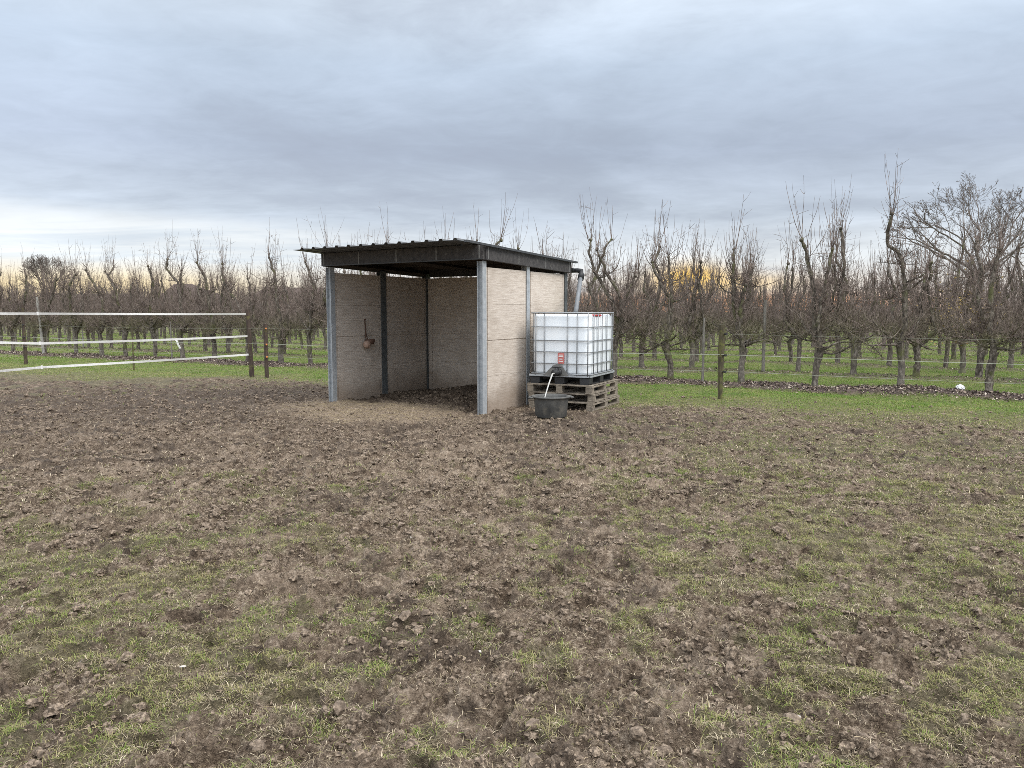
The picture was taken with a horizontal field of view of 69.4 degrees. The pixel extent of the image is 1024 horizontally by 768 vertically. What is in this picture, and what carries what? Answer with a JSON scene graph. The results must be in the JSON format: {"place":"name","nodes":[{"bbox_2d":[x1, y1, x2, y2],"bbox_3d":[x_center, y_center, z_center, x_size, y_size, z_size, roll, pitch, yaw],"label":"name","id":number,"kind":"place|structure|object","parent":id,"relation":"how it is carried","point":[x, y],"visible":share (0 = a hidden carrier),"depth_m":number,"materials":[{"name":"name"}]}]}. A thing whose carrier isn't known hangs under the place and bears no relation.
{"place":"outdoors","nodes":[
{"label":"outdoors","id":0,"kind":"place"},
{"bbox_2d":[0,312,1023,767],"bbox_3d":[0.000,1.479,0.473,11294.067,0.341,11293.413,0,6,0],"label":"ground","id":1,"kind":"structure","parent":0,"point":[600,638],"depth_m":4.32,"materials":[{"name":"brown soil"}]},
{"bbox_2d":[0,256,16,344],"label":"orchard tree","id":2,"kind":"object","parent":1,"relation":"on","point":[1,333],"visible":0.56,"depth_m":33.34,"materials":[{"name":"brown plant"}]},
{"bbox_2d":[1,262,21,326],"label":"orchard tree","id":3,"kind":"object","parent":1,"relation":"on","point":[11,292],"visible":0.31,"depth_m":39.30,"materials":[{"name":"brown plant"}]},
{"bbox_2d":[0,262,27,344],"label":"orchard tree","id":4,"kind":"object","parent":1,"relation":"on","point":[6,307],"visible":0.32,"depth_m":32.99,"materials":[{"name":"brown plant"}]},
{"bbox_2d":[0,248,45,350],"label":"orchard tree","id":5,"kind":"object","parent":1,"relation":"on","point":[10,329],"visible":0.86,"depth_m":26.68,"materials":[{"name":"brown plant"}]},
{"bbox_2d":[15,263,49,345],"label":"orchard tree","id":6,"kind":"object","parent":1,"relation":"on","point":[35,331],"visible":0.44,"depth_m":32.62,"materials":[{"name":"brown plant"}]},
{"bbox_2d":[36,297,44,353],"bbox_3d":[-16.653,-1.976,26.133,0.300,2.181,0.097,3,6,25],"label":"support stake","id":7,"kind":"object","parent":1,"relation":"on","point":[41,338],"visible":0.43,"depth_m":26.11,"materials":[{"name":"grey wood"}]},
{"bbox_2d":[9,255,73,352],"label":"orchard tree","id":8,"kind":"object","parent":1,"relation":"on","point":[46,322],"visible":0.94,"depth_m":25.91,"materials":[{"name":"brown plant"}]},
{"bbox_2d":[30,262,61,345],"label":"orchard tree","id":9,"kind":"object","parent":1,"relation":"on","point":[47,329],"visible":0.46,"depth_m":31.90,"materials":[{"name":"brown plant"}]},
{"bbox_2d":[17,254,81,300],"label":"bare tree","id":10,"kind":"object","parent":1,"relation":"on","point":[35,264],"visible":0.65,"depth_m":115.90,"materials":[{"name":"brown plant"}]},
{"bbox_2d":[51,252,84,345],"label":"orchard tree","id":11,"kind":"object","parent":1,"relation":"on","point":[67,327],"visible":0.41,"depth_m":31.23,"materials":[{"name":"brown plant"}]},
{"bbox_2d":[46,241,102,353],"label":"orchard tree","id":12,"kind":"object","parent":1,"relation":"on","point":[78,327],"visible":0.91,"depth_m":25.19,"materials":[{"name":"brown plant"}]},
{"bbox_2d":[71,271,97,347],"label":"orchard tree","id":13,"kind":"object","parent":1,"relation":"on","point":[88,329],"visible":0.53,"depth_m":30.44,"materials":[{"name":"brown plant"}]},
{"bbox_2d":[76,243,129,355],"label":"orchard tree","id":14,"kind":"object","parent":1,"relation":"on","point":[100,329],"visible":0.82,"depth_m":24.72,"materials":[{"name":"brown plant"}]},
{"bbox_2d":[86,246,132,347],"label":"orchard tree","id":15,"kind":"object","parent":1,"relation":"on","point":[111,336],"visible":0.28,"depth_m":29.76,"materials":[{"name":"brown plant"}]},
{"bbox_2d":[94,239,149,356],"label":"orchard tree","id":16,"kind":"object","parent":1,"relation":"on","point":[126,329],"visible":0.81,"depth_m":24.20,"materials":[{"name":"brown plant"}]},
{"bbox_2d":[0,309,253,376],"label":"tape fence","id":17,"kind":"object","parent":1,"relation":"on","point":[249,344],"visible":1,"depth_m":14.82,"materials":[{"name":"white fabric"}]},
{"bbox_2d":[120,249,156,348],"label":"orchard tree","id":18,"kind":"object","parent":1,"relation":"on","point":[135,332],"visible":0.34,"depth_m":29.40,"materials":[{"name":"brown plant"}]},
{"bbox_2d":[120,242,175,356],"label":"orchard tree","id":19,"kind":"object","parent":1,"relation":"on","point":[152,326],"visible":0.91,"depth_m":23.48,"materials":[{"name":"brown plant"}]},
{"bbox_2d":[124,250,177,349],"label":"orchard tree","id":20,"kind":"object","parent":1,"relation":"on","point":[132,284],"visible":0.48,"depth_m":28.74,"materials":[{"name":"brown plant"}]},
{"bbox_2d":[144,263,175,343],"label":"orchard tree","id":21,"kind":"object","parent":1,"relation":"on","point":[164,331],"visible":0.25,"depth_m":33.70,"materials":[{"name":"brown plant"}]},
{"bbox_2d":[160,232,197,350],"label":"orchard tree","id":22,"kind":"object","parent":1,"relation":"on","point":[181,279],"visible":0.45,"depth_m":28.14,"materials":[{"name":"brown plant"}]},
{"bbox_2d":[151,222,218,357],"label":"orchard tree","id":23,"kind":"object","parent":1,"relation":"on","point":[181,331],"visible":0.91,"depth_m":22.96,"materials":[{"name":"brown plant"}]},
{"bbox_2d":[179,255,218,351],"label":"orchard tree","id":24,"kind":"object","parent":1,"relation":"on","point":[205,349],"visible":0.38,"depth_m":27.68,"materials":[{"name":"brown plant"}]},
{"bbox_2d":[186,265,228,344],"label":"orchard tree","id":25,"kind":"object","parent":1,"relation":"on","point":[208,342],"visible":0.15,"depth_m":32.52,"materials":[{"name":"brown plant"}]},
{"bbox_2d":[189,229,238,358],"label":"orchard tree","id":26,"kind":"object","parent":1,"relation":"on","point":[217,323],"visible":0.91,"depth_m":22.25,"materials":[{"name":"brown plant"}]},
{"bbox_2d":[205,251,247,352],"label":"orchard tree","id":27,"kind":"object","parent":1,"relation":"on","point":[228,340],"visible":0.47,"depth_m":27.01,"materials":[{"name":"brown plant"}]},
{"bbox_2d":[213,255,241,345],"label":"orchard tree","id":28,"kind":"object","parent":1,"relation":"on","point":[228,302],"visible":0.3,"depth_m":32.09,"materials":[{"name":"brown plant"}]},
{"bbox_2d":[211,228,281,361],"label":"orchard tree","id":29,"kind":"object","parent":1,"relation":"on","point":[239,309],"visible":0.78,"depth_m":21.72,"materials":[{"name":"brown plant"}]},
{"bbox_2d":[225,247,273,352],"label":"orchard tree","id":30,"kind":"object","parent":1,"relation":"on","point":[253,313],"visible":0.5,"depth_m":26.36,"materials":[{"name":"brown plant"}]},
{"bbox_2d":[232,266,266,346],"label":"orchard tree","id":31,"kind":"object","parent":1,"relation":"on","point":[253,291],"visible":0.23,"depth_m":31.14,"materials":[{"name":"brown plant"}]},
{"bbox_2d":[255,271,293,346],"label":"orchard tree","id":32,"kind":"object","parent":1,"relation":"on","point":[268,308],"visible":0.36,"depth_m":30.85,"materials":[{"name":"brown plant"}]},
{"bbox_2d":[252,219,307,363],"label":"orchard tree","id":33,"kind":"object","parent":1,"relation":"on","point":[281,336],"visible":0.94,"depth_m":21.04,"materials":[{"name":"brown plant"}]},
{"bbox_2d":[259,256,301,353],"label":"orchard tree","id":34,"kind":"object","parent":1,"relation":"on","point":[287,326],"visible":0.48,"depth_m":25.71,"materials":[{"name":"brown plant"}]},
{"bbox_2d":[264,270,296,342],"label":"orchard tree","id":35,"kind":"object","parent":1,"relation":"on","point":[289,339],"visible":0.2,"depth_m":35.32,"materials":[{"name":"brown plant"}]},
{"bbox_2d":[283,259,315,348],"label":"orchard tree","id":36,"kind":"object","parent":1,"relation":"on","point":[301,339],"visible":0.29,"depth_m":30.14,"materials":[{"name":"brown plant"}]},
{"bbox_2d":[268,219,340,363],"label":"orchard tree","id":37,"kind":"object","parent":1,"relation":"on","point":[311,310],"visible":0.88,"depth_m":20.40,"materials":[{"name":"brown plant"}]},
{"bbox_2d":[288,255,323,346],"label":"orchard tree","id":38,"kind":"object","parent":1,"relation":"on","point":[305,318],"visible":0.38,"depth_m":25.18,"materials":[{"name":"brown plant"}]},
{"bbox_2d":[314,259,334,347],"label":"orchard tree","id":39,"kind":"object","parent":1,"relation":"on","point":[325,338],"visible":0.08,"depth_m":29.65,"materials":[{"name":"brown plant"}]},
{"bbox_2d":[306,208,355,336],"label":"orchard tree","id":40,"kind":"object","parent":1,"relation":"on","point":[323,297],"visible":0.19,"depth_m":20.10,"materials":[{"name":"brown plant"}]},
{"bbox_2d":[295,238,583,414],"bbox_3d":[-0.942,-0.900,12.486,3.953,2.674,3.470,3,6,31],"label":"horse shelter","id":41,"kind":"object","parent":1,"relation":"on","point":[426,331],"visible":0.86,"depth_m":12.77,"materials":[{"name":"metal"}]},
{"bbox_2d":[489,193,516,246],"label":"orchard tree","id":42,"kind":"object","parent":1,"relation":"on","point":[499,241],"visible":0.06,"depth_m":17.61,"materials":[{"name":"brown plant"}]},
{"bbox_2d":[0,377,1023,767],"bbox_3d":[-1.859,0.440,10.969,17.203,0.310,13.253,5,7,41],"label":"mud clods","id":43,"kind":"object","parent":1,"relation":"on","point":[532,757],"visible":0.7,"depth_m":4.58,"materials":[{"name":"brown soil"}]},
{"bbox_2d":[0,329,1023,401],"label":"fallen leaves","id":44,"kind":"object","parent":1,"relation":"on","point":[142,357],"visible":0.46,"depth_m":17.23,"materials":[{"name":"plant"}]},
{"bbox_2d":[4,254,1022,342],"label":"deep orchard rows","id":45,"kind":"object","parent":1,"relation":"on","point":[764,291],"visible":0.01,"depth_m":49.61,"materials":[{"name":"brown plant"}]},
{"bbox_2d":[18,304,1023,398],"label":"wire fence","id":46,"kind":"object","parent":1,"relation":"on","point":[721,342],"visible":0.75,"depth_m":12.82,"materials":[{"name":"brown wood"}]},
{"bbox_2d":[528,394,573,418],"bbox_3d":[0.560,0.317,10.601,0.562,0.307,0.562,5,8,43],"label":"rubber tub","id":47,"kind":"object","parent":1,"relation":"on","point":[549,406],"visible":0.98,"depth_m":10.41,"materials":[{"name":"grey rubber"}]},
{"bbox_2d":[534,220,599,311],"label":"orchard tree","id":48,"kind":"object","parent":1,"relation":"on","point":[542,252],"visible":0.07,"depth_m":17.03,"materials":[{"name":"brown plant"}]},
{"bbox_2d":[528,394,619,411],"bbox_3d":[1.024,0.277,11.971,1.088,0.131,1.263,3,6,27],"label":"wooden pallet","id":49,"kind":"object","parent":1,"relation":"on","point":[583,399],"visible":0.55,"depth_m":11.64,"materials":[{"name":"brown wood"}]},
{"bbox_2d":[528,386,617,402],"bbox_3d":[1.011,0.145,11.966,1.086,0.131,1.261,3,6,25],"label":"wooden pallet","id":50,"kind":"object","parent":49,"relation":"on","point":[592,398],"visible":0.58,"depth_m":11.62,"materials":[{"name":"brown wood"}]},
{"bbox_2d":[527,379,618,393],"bbox_3d":[0.999,0.016,11.943,1.091,0.131,1.261,3,6,26],"label":"wooden pallet","id":51,"kind":"object","parent":50,"relation":"on","point":[601,386],"visible":0.63,"depth_m":11.60,"materials":[{"name":"brown wood"}]},
{"bbox_2d":[529,312,614,396],"bbox_3d":[0.822,-0.474,11.560,1.026,1.295,1.969,3,6,25],"label":"water tank","id":52,"kind":"object","parent":51,"relation":"on","point":[569,347],"visible":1,"depth_m":11.39,"materials":[{"name":"white plastic"}]},
{"bbox_2d":[568,245,591,311],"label":"orchard tree","id":53,"kind":"object","parent":1,"relation":"on","point":[569,282],"visible":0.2,"depth_m":28.50,"materials":[{"name":"brown plant"}]},
{"bbox_2d":[568,252,603,311],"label":"orchard tree","id":54,"kind":"object","parent":1,"relation":"on","point":[588,295],"visible":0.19,"depth_m":24.41,"materials":[{"name":"brown plant"}]},
{"bbox_2d":[580,241,625,309],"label":"orchard tree","id":55,"kind":"object","parent":1,"relation":"on","point":[596,293],"visible":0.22,"depth_m":27.70,"materials":[{"name":"brown plant"}]},
{"bbox_2d":[567,200,651,329],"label":"orchard tree","id":56,"kind":"object","parent":1,"relation":"on","point":[594,300],"visible":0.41,"depth_m":20.11,"materials":[{"name":"brown plant"}]},
{"bbox_2d":[597,252,642,356],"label":"orchard tree","id":57,"kind":"object","parent":1,"relation":"on","point":[621,347],"visible":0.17,"depth_m":24.06,"materials":[{"name":"brown plant"}]},
{"bbox_2d":[577,187,663,375],"bbox_3d":[2.380,-2.190,16.494,2.012,4.412,1.682,3,6,27],"label":"orchard tree","id":58,"kind":"object","parent":1,"relation":"on","point":[619,325],"visible":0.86,"depth_m":16.50,"materials":[{"name":"brown plant"}]},
{"bbox_2d":[621,238,652,351],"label":"orchard tree","id":59,"kind":"object","parent":1,"relation":"on","point":[633,345],"visible":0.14,"depth_m":27.16,"materials":[{"name":"brown plant"}]},
{"bbox_2d":[628,239,684,358],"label":"orchard tree","id":60,"kind":"object","parent":1,"relation":"on","point":[654,353],"visible":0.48,"depth_m":23.60,"materials":[{"name":"brown plant"}]},
{"bbox_2d":[615,202,699,367],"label":"orchard tree","id":61,"kind":"object","parent":1,"relation":"on","point":[641,362],"visible":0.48,"depth_m":19.47,"materials":[{"name":"brown plant"}]},
{"bbox_2d":[619,200,717,379],"bbox_3d":[3.289,-1.954,16.019,1.544,4.041,2.270,-4,7,-38],"label":"orchard tree","id":62,"kind":"object","parent":1,"relation":"on","point":[667,338],"visible":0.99,"depth_m":15.95,"materials":[{"name":"brown plant"}]},
{"bbox_2d":[652,235,687,343],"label":"orchard tree","id":63,"kind":"object","parent":1,"relation":"on","point":[673,292],"visible":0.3,"depth_m":26.88,"materials":[{"name":"brown plant"}]},
{"bbox_2d":[661,267,694,348],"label":"orchard tree","id":64,"kind":"object","parent":1,"relation":"on","point":[681,338],"visible":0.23,"depth_m":30.13,"materials":[{"name":"brown plant"}]},
{"bbox_2d":[665,247,697,343],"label":"orchard tree","id":65,"kind":"object","parent":1,"relation":"on","point":[685,269],"visible":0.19,"depth_m":33.69,"materials":[{"name":"brown plant"}]},
{"bbox_2d":[660,220,728,360],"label":"orchard tree","id":66,"kind":"object","parent":1,"relation":"on","point":[696,340],"visible":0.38,"depth_m":22.64,"materials":[{"name":"brown plant"}]},
{"bbox_2d":[663,227,732,367],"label":"orchard tree","id":67,"kind":"object","parent":1,"relation":"on","point":[701,315],"visible":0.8,"depth_m":19.23,"materials":[{"name":"brown plant"}]},
{"bbox_2d":[701,318,704,380],"bbox_3d":[4.041,-0.629,15.637,0.057,1.524,0.057,1,6,15],"label":"support stake","id":68,"kind":"object","parent":1,"relation":"on","point":[703,352],"visible":0.79,"depth_m":15.61,"materials":[{"name":"grey wood"}]},
{"bbox_2d":[685,243,730,353],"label":"orchard tree","id":69,"kind":"object","parent":1,"relation":"on","point":[708,302],"visible":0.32,"depth_m":25.89,"materials":[{"name":"brown plant"}]},
{"bbox_2d":[696,259,727,349],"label":"orchard tree","id":70,"kind":"object","parent":1,"relation":"on","point":[709,338],"visible":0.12,"depth_m":29.56,"materials":[{"name":"brown plant"}]},
{"bbox_2d":[715,232,782,359],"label":"orchard tree","id":71,"kind":"object","parent":1,"relation":"on","point":[749,321],"visible":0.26,"depth_m":22.02,"materials":[{"name":"brown plant"}]},
{"bbox_2d":[696,192,802,382],"bbox_3d":[4.909,-1.887,15.175,2.202,4.039,1.466,3,6,27],"label":"orchard tree","id":72,"kind":"object","parent":1,"relation":"on","point":[738,335],"visible":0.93,"depth_m":15.23,"materials":[{"name":"brown plant"}]},
{"bbox_2d":[711,219,795,369],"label":"orchard tree","id":73,"kind":"object","parent":1,"relation":"on","point":[747,304],"visible":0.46,"depth_m":18.64,"materials":[{"name":"brown plant"}]},
{"bbox_2d":[761,300,766,371],"bbox_3d":[6.314,-1.125,18.536,0.081,1.948,0.081,1,6,15],"label":"support stake","id":74,"kind":"object","parent":1,"relation":"on","point":[763,346],"visible":0.62,"depth_m":18.52,"materials":[{"name":"grey wood"}]},
{"bbox_2d":[761,260,786,345],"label":"orchard tree","id":75,"kind":"object","parent":1,"relation":"on","point":[775,299],"visible":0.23,"depth_m":31.88,"materials":[{"name":"brown plant"}]},
{"bbox_2d":[755,259,800,354],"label":"orchard tree","id":76,"kind":"object","parent":1,"relation":"on","point":[775,348],"visible":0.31,"depth_m":25.01,"materials":[{"name":"brown plant"}]},
{"bbox_2d":[762,251,799,349],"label":"orchard tree","id":77,"kind":"object","parent":1,"relation":"on","point":[772,296],"visible":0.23,"depth_m":28.52,"materials":[{"name":"brown plant"}]},
{"bbox_2d":[760,242,836,360],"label":"orchard tree","id":78,"kind":"object","parent":1,"relation":"on","point":[789,344],"visible":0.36,"depth_m":21.45,"materials":[{"name":"brown plant"}]},
{"bbox_2d":[759,213,850,371],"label":"orchard tree","id":79,"kind":"object","parent":1,"relation":"on","point":[786,319],"visible":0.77,"depth_m":18.17,"materials":[{"name":"brown plant"}]},
{"bbox_2d":[800,257,835,356],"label":"orchard tree","id":80,"kind":"object","parent":1,"relation":"on","point":[824,306],"visible":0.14,"depth_m":24.67,"materials":[{"name":"brown plant"}]},
{"bbox_2d":[770,175,892,386],"bbox_3d":[6.337,-1.934,14.528,2.417,4.261,1.248,1,6,9],"label":"orchard tree","id":81,"kind":"object","parent":1,"relation":"on","point":[817,328],"visible":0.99,"depth_m":14.55,"materials":[{"name":"brown plant"}]},
{"bbox_2d":[796,197,893,362],"bbox_3d":[9.408,-2.783,20.659,1.750,4.852,2.445,-5,7,-40],"label":"orchard tree","id":82,"kind":"object","parent":1,"relation":"on","point":[835,333],"visible":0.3,"depth_m":20.82,"materials":[{"name":"brown plant"}]},
{"bbox_2d":[806,176,894,374],"bbox_3d":[7.994,-2.498,17.629,1.958,4.872,1.692,0,6,-3],"label":"orchard tree","id":83,"kind":"object","parent":1,"relation":"on","point":[853,365],"visible":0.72,"depth_m":17.54,"materials":[{"name":"brown plant"}]},
{"bbox_2d":[831,240,893,357],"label":"orchard tree","id":84,"kind":"object","parent":1,"relation":"on","point":[871,307],"visible":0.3,"depth_m":24.01,"materials":[{"name":"brown plant"}]},
{"bbox_2d":[844,240,883,350],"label":"orchard tree","id":85,"kind":"object","parent":1,"relation":"on","point":[869,291],"visible":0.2,"depth_m":26.93,"materials":[{"name":"brown plant"}]},
{"bbox_2d":[869,254,899,348],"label":"orchard tree","id":86,"kind":"object","parent":1,"relation":"on","point":[883,267],"visible":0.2,"depth_m":30.05,"materials":[{"name":"brown plant"}]},
{"bbox_2d":[869,229,932,358],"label":"orchard tree","id":87,"kind":"object","parent":1,"relation":"on","point":[906,351],"visible":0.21,"depth_m":23.18,"materials":[{"name":"brown plant"}]},
{"bbox_2d":[859,220,945,365],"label":"orchard tree","id":88,"kind":"object","parent":1,"relation":"on","point":[889,357],"visible":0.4,"depth_m":20.34,"materials":[{"name":"brown plant"}]},
{"bbox_2d":[878,243,928,352],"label":"orchard tree","id":89,"kind":"object","parent":1,"relation":"on","point":[899,289],"visible":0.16,"depth_m":26.59,"materials":[{"name":"brown plant"}]},
{"bbox_2d":[831,153,977,385],"bbox_3d":[7.393,-2.061,13.830,2.518,4.568,1.841,-4,7,-37],"label":"orchard tree","id":90,"kind":"object","parent":1,"relation":"on","point":[899,344],"visible":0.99,"depth_m":13.89,"materials":[{"name":"brown plant"}]},
{"bbox_2d":[877,224,976,376],"bbox_3d":[9.318,-1.849,16.710,1.686,3.739,2.241,-4,7,-38],"label":"orchard tree","id":91,"kind":"object","parent":1,"relation":"on","point":[917,365],"visible":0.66,"depth_m":16.58,"materials":[{"name":"brown plant"}]},
{"bbox_2d":[919,243,960,353],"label":"orchard tree","id":92,"kind":"object","parent":1,"relation":"on","point":[939,350],"visible":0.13,"depth_m":26.06,"materials":[{"name":"brown plant"}]},
{"bbox_2d":[884,173,1023,312],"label":"bare tree","id":93,"kind":"object","parent":1,"relation":"on","point":[969,189],"visible":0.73,"depth_m":46.76,"materials":[{"name":"brown plant"}]},
{"bbox_2d":[923,188,986,367],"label":"orchard tree","id":94,"kind":"object","parent":1,"relation":"on","point":[947,349],"visible":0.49,"depth_m":19.70,"materials":[{"name":"brown plant"}]},
{"bbox_2d":[934,243,978,358],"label":"orchard tree","id":95,"kind":"object","parent":1,"relation":"on","point":[953,354],"visible":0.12,"depth_m":22.78,"materials":[{"name":"brown plant"}]},
{"bbox_2d":[916,219,1009,372],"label":"orchard tree","id":96,"kind":"object","parent":1,"relation":"on","point":[962,348],"visible":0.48,"depth_m":18.10,"materials":[{"name":"brown plant"}]},
{"bbox_2d":[929,185,1023,392],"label":"orchard tree","id":97,"kind":"object","parent":1,"relation":"on","point":[988,323],"visible":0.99,"depth_m":13.24,"materials":[{"name":"brown plant"}]},
{"bbox_2d":[940,183,1023,376],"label":"orchard tree","id":98,"kind":"object","parent":1,"relation":"on","point":[979,369],"visible":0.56,"depth_m":16.40,"materials":[{"name":"brown plant"}]},
{"bbox_2d":[981,223,1023,367],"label":"orchard tree","id":99,"kind":"object","parent":1,"relation":"on","point":[1010,359],"visible":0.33,"depth_m":19.17,"materials":[{"name":"brown plant"}]},
{"bbox_2d":[991,209,1023,353],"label":"orchard tree","id":100,"kind":"object","parent":1,"relation":"on","point":[1010,278],"visible":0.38,"depth_m":21.91,"materials":[{"name":"brown plant"}]},
{"bbox_2d":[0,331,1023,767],"bbox_3d":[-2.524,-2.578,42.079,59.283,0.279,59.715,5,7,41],"label":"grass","id":101,"kind":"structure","parent":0,"point":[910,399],"depth_m":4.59,"materials":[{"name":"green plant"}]},
{"bbox_2d":[0,0,1023,311],"label":"sky","id":102,"kind":"structure","parent":0,"point":[122,121],"materials":[{"name":"grey"}]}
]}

